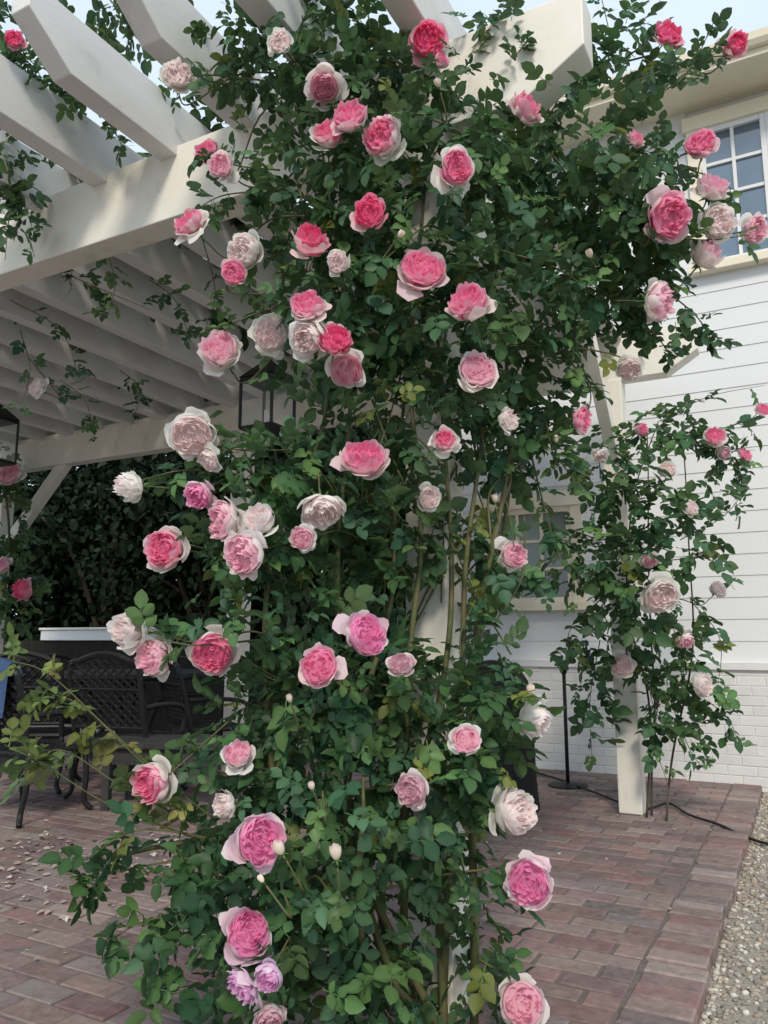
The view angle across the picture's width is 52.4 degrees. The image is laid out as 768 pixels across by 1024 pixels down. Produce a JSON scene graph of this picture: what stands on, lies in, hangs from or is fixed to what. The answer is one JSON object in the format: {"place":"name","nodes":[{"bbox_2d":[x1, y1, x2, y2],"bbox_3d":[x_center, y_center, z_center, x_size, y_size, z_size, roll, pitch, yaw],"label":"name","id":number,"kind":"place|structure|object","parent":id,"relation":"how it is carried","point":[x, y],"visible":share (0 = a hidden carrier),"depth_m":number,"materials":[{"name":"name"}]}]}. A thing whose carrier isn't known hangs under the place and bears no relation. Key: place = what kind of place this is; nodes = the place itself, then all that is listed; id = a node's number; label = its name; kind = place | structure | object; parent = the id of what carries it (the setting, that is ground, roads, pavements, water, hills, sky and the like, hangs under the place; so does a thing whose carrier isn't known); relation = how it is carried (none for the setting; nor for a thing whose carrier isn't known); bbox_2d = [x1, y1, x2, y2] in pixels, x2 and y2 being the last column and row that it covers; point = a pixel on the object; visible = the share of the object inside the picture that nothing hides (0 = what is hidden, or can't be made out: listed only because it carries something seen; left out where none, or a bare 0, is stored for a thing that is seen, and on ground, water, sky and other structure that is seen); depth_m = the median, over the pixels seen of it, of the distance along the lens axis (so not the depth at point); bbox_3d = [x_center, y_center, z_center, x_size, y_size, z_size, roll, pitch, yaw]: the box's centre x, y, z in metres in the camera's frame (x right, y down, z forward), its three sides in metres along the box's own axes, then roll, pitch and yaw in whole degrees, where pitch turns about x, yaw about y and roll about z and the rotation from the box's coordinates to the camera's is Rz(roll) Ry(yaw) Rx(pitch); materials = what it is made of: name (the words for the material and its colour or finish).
{"place":"outdoors","nodes":[
{"label":"outdoors","id":0,"kind":"place"},
{"bbox_2d":[0,726,732,1023],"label":"patio","id":1,"kind":"structure","parent":0,"point":[617,977],"depth_m":3.86,"materials":[{"name":"brick"}]},
{"bbox_2d":[0,651,82,793],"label":"garden chair","id":2,"kind":"object","parent":1,"relation":"on","point":[57,734],"visible":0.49,"depth_m":6.48,"materials":[{"name":"black metal"}]},
{"bbox_2d":[0,668,92,828],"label":"garden chair","id":3,"kind":"object","parent":1,"relation":"on","point":[6,752],"visible":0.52,"depth_m":5.45,"materials":[{"name":"black metal"}]},
{"bbox_2d":[0,657,21,717],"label":"draped cloth","id":4,"kind":"object","parent":3,"relation":"on","point":[5,663],"visible":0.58,"depth_m":5.33,"materials":[{"name":"blue fabric"}]},
{"bbox_2d":[21,653,97,761],"bbox_3d":[-3.435,2.052,8.192,0.713,1.108,0.750,6,-11,-31],"label":"garden chair","id":5,"kind":"object","parent":1,"relation":"on","point":[68,718],"visible":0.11,"depth_m":8.44,"materials":[{"name":"black metal"}]},
{"bbox_2d":[62,651,188,801],"bbox_3d":[-2.115,1.735,6.439,0.753,1.168,0.753,-3,-10,18],"label":"garden chair","id":6,"kind":"object","parent":1,"relation":"on","point":[121,729],"visible":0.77,"depth_m":6.20,"materials":[{"name":"black metal"}]},
{"bbox_2d":[44,669,207,777],"bbox_3d":[-2.557,2.065,7.754,1.586,0.948,1.589,-5,-11,28],"label":"garden table","id":7,"kind":"object","parent":1,"relation":"on","point":[188,674],"visible":0.23,"depth_m":7.60,"materials":[{"name":"black metal"}]},
{"bbox_2d":[97,734,241,813],"bbox_3d":[-1.630,1.995,5.982,1.000,0.495,0.539,-1,-9,8],"label":"table","id":8,"kind":"object","parent":1,"relation":"on","point":[123,755],"visible":0.24,"depth_m":5.81,"materials":[{"name":"black metal"}]},
{"bbox_2d":[159,661,249,783],"bbox_3d":[-1.666,1.892,7.217,0.750,1.109,0.712,6,-11,-32],"label":"garden chair","id":9,"kind":"object","parent":1,"relation":"on","point":[175,679],"visible":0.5,"depth_m":7.06,"materials":[{"name":"black metal"}]},
{"bbox_2d":[0,0,699,1014],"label":"pergola","id":10,"kind":"object","parent":1,"relation":"on","point":[128,212],"visible":0.43,"depth_m":4.16,"materials":[{"name":"white wood"}]},
{"bbox_2d":[0,404,19,466],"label":"hanging lantern","id":11,"kind":"object","parent":10,"relation":"hanging from","point":[7,418],"visible":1,"depth_m":6.26,"materials":[{"name":"black metal"}]},
{"bbox_2d":[0,446,51,640],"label":"climbing rose","id":12,"kind":"object","parent":10,"relation":"attached to","point":[11,477],"visible":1,"depth_m":8.93,"materials":[{"name":"green plant"}]},
{"bbox_2d":[238,302,295,435],"bbox_3d":[-0.795,-1.022,5.376,0.286,0.966,0.286,-5,-11,28],"label":"hanging lantern","id":13,"kind":"object","parent":10,"relation":"hanging from","point":[267,414],"visible":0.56,"depth_m":5.29,"materials":[{"name":"black metal"}]},
{"bbox_2d":[0,0,611,441],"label":"climbing vine","id":14,"kind":"object","parent":10,"relation":"on","point":[14,44],"visible":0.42,"depth_m":4.12,"materials":[{"name":"green plant"}]},
{"bbox_2d":[0,0,767,1023],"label":"climbing rose","id":15,"kind":"object","parent":10,"relation":"attached to","point":[252,544],"visible":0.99,"depth_m":2.61,"materials":[{"name":"green plant"}]},
{"bbox_2d":[524,385,767,820],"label":"climbing rose","id":16,"kind":"object","parent":10,"relation":"attached to","point":[660,594],"visible":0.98,"depth_m":5.42,"materials":[{"name":"green plant"}]},
{"bbox_2d":[0,767,734,988],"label":"fallen petals","id":17,"kind":"object","parent":1,"relation":"on","point":[64,918],"visible":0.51,"depth_m":4.33,"materials":[{"name":"pink plant"}]},
{"bbox_2d":[466,660,539,812],"bbox_3d":[0.811,1.655,5.773,0.627,1.100,0.501,-5,-11,28],"label":"chair","id":18,"kind":"object","parent":1,"relation":"on","point":[527,783],"visible":0.21,"depth_m":5.56,"materials":[{"name":"black metal"}]},
{"bbox_2d":[548,666,587,789],"bbox_3d":[1.593,1.855,6.839,0.340,1.050,0.340,-5,-11,28],"label":"torch stand","id":19,"kind":"object","parent":1,"relation":"on","point":[567,784],"visible":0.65,"depth_m":6.79,"materials":[{"name":"black metal"}]},
{"bbox_2d":[0,0,767,614],"label":"sky","id":20,"kind":"structure","parent":0,"point":[747,15],"materials":[{"name":"white"}]},
{"bbox_2d":[29,712,767,1023],"bbox_3d":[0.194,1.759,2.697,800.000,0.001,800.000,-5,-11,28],"label":"ground","id":21,"kind":"structure","parent":0,"point":[752,1008],"depth_m":3.26,"materials":[{"name":"beige gravel"}]},
{"bbox_2d":[5,471,122,640],"bbox_3d":[-7.885,1.098,16.285,5.216,5.889,4.638,2,-9,-10],"label":"tree","id":22,"kind":"object","parent":21,"relation":"on","point":[46,570],"visible":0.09,"depth_m":15.94,"materials":[{"name":"green plant"}]},
{"bbox_2d":[9,459,163,640],"bbox_3d":[-7.211,1.063,19.648,6.678,7.220,6.032,-5,-11,28],"label":"tree","id":23,"kind":"object","parent":21,"relation":"on","point":[61,594],"visible":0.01,"depth_m":17.55,"materials":[{"name":"green plant"}]},
{"bbox_2d":[4,453,207,640],"bbox_3d":[-5.436,0.842,15.235,4.899,6.007,5.333,-5,-11,28],"label":"tree","id":24,"kind":"object","parent":21,"relation":"on","point":[67,509],"visible":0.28,"depth_m":14.61,"materials":[{"name":"green plant"}]},
{"bbox_2d":[3,627,271,737],"bbox_3d":[-5.592,2.660,12.653,9.200,1.540,0.200,-5,-11,28],"label":"garden fence","id":25,"kind":"object","parent":21,"relation":"on","point":[152,689],"visible":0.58,"depth_m":11.94,"materials":[{"name":"paint"}]},
{"bbox_2d":[59,443,309,701],"bbox_3d":[-3.144,0.807,13.841,4.715,5.629,4.783,-5,-11,28],"label":"tree","id":26,"kind":"object","parent":21,"relation":"on","point":[122,551],"visible":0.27,"depth_m":13.02,"materials":[{"name":"green plant"}]},
{"bbox_2d":[61,451,320,640],"bbox_3d":[-4.061,0.779,17.943,6.487,7.241,6.492,3,-10,-20],"label":"tree","id":27,"kind":"object","parent":21,"relation":"on","point":[108,469],"visible":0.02,"depth_m":15.80,"materials":[{"name":"green plant"}]},
{"bbox_2d":[175,418,405,710],"bbox_3d":[-0.772,0.428,15.671,6.339,7.115,6.121,1,-9,-7],"label":"tree","id":28,"kind":"object","parent":21,"relation":"on","point":[252,635],"depth_m":13.69,"materials":[{"name":"green plant"}]},
{"bbox_2d":[217,418,405,718],"bbox_3d":[-0.616,0.672,12.517,4.641,5.531,4.043,-5,-11,28],"label":"tree","id":29,"kind":"object","parent":21,"relation":"on","point":[305,600],"visible":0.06,"depth_m":12.28,"materials":[{"name":"green plant"}]},
{"bbox_2d":[536,772,767,844],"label":"power cord","id":30,"kind":"object","parent":21,"relation":"on","point":[686,813],"visible":0.73,"depth_m":5.79,"materials":[{"name":"black rubber"}]},
{"bbox_2d":[615,783,761,1023],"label":"patio edging","id":31,"kind":"object","parent":21,"relation":"on","point":[672,985],"visible":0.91,"depth_m":3.39,"materials":[{"name":"brick"}]},
{"bbox_2d":[462,26,767,791],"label":"house","id":32,"kind":"structure","parent":0,"point":[728,105],"depth_m":7.53,"materials":[{"name":"paint"}]},
{"bbox_2d":[475,490,592,611],"bbox_3d":[1.518,0.419,8.099,1.240,1.210,0.230,-5,-11,28],"label":"window","id":33,"kind":"structure","parent":32,"relation":"in","point":[559,503],"depth_m":7.99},
{"bbox_2d":[681,95,767,278],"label":"window","id":34,"kind":"structure","parent":32,"relation":"in","point":[741,158],"depth_m":7.64,"materials":[{"name":"paint"}]},
{"bbox_2d":[698,792,767,1023],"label":"gravel","id":35,"kind":"structure","parent":0,"point":[732,934],"depth_m":3.34,"materials":[{"name":"beige gravel"}]}
]}

